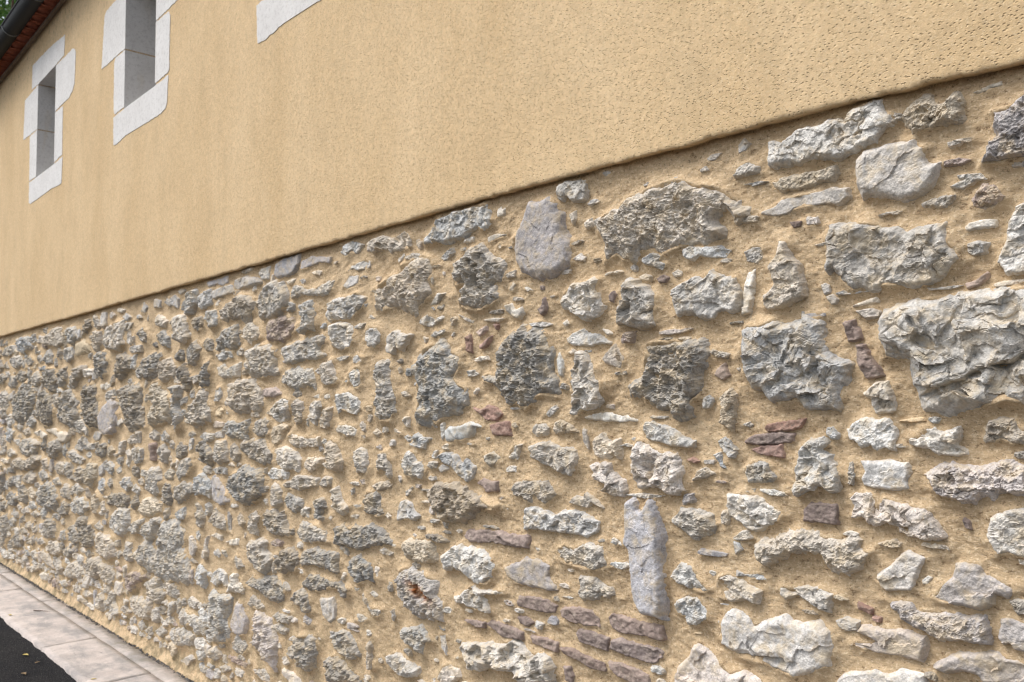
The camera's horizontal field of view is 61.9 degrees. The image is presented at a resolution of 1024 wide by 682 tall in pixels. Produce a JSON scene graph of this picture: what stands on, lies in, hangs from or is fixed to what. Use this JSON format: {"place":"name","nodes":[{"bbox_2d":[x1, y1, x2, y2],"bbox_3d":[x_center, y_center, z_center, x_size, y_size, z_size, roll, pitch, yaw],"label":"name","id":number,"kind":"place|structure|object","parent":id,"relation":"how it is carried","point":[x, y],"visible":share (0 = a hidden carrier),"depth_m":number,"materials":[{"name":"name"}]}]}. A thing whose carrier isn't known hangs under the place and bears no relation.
{"place":"outdoors","nodes":[
{"label":"outdoors","id":0,"kind":"place"},
{"bbox_2d":[0,617,75,681],"bbox_3d":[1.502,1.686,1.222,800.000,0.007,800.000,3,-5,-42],"label":"road","id":1,"kind":"structure","parent":0,"point":[15,663],"depth_m":5.31,"materials":[{"name":"black asphalt"}]},
{"bbox_2d":[0,0,16,24],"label":"broadleaf tree","id":2,"kind":"object","parent":1,"relation":"on","point":[5,9],"depth_m":15.16,"materials":[{"name":"green plant"}]},
{"bbox_2d":[0,0,1023,681],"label":"stone house","id":3,"kind":"structure","parent":1,"relation":"on","point":[510,340],"depth_m":2.92,"materials":[{"name":"stone"}]},
{"bbox_2d":[23,35,75,203],"bbox_3d":[-4.075,-2.000,7.895,0.413,1.375,1.772,3,-5,-42],"label":"window","id":4,"kind":"structure","parent":3,"relation":"in","point":[55,82],"depth_m":8.00,"materials":[{"name":"white stone"}]},
{"bbox_2d":[102,0,176,144],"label":"window","id":5,"kind":"structure","parent":3,"relation":"in","point":[133,26],"depth_m":6.20,"materials":[{"name":"white stone"}]},
{"bbox_2d":[256,0,320,42],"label":"window","id":6,"kind":"structure","parent":3,"relation":"in","point":[271,14],"depth_m":4.37,"materials":[{"name":"white stone"}]},
{"bbox_2d":[0,565,187,681],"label":"pavement","id":7,"kind":"structure","parent":0,"point":[76,646],"depth_m":5.74,"materials":[{"name":"concrete"}]},
{"bbox_2d":[0,563,193,681],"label":"grit","id":8,"kind":"object","parent":7,"relation":"on","point":[97,623],"visible":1,"depth_m":6.26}
]}

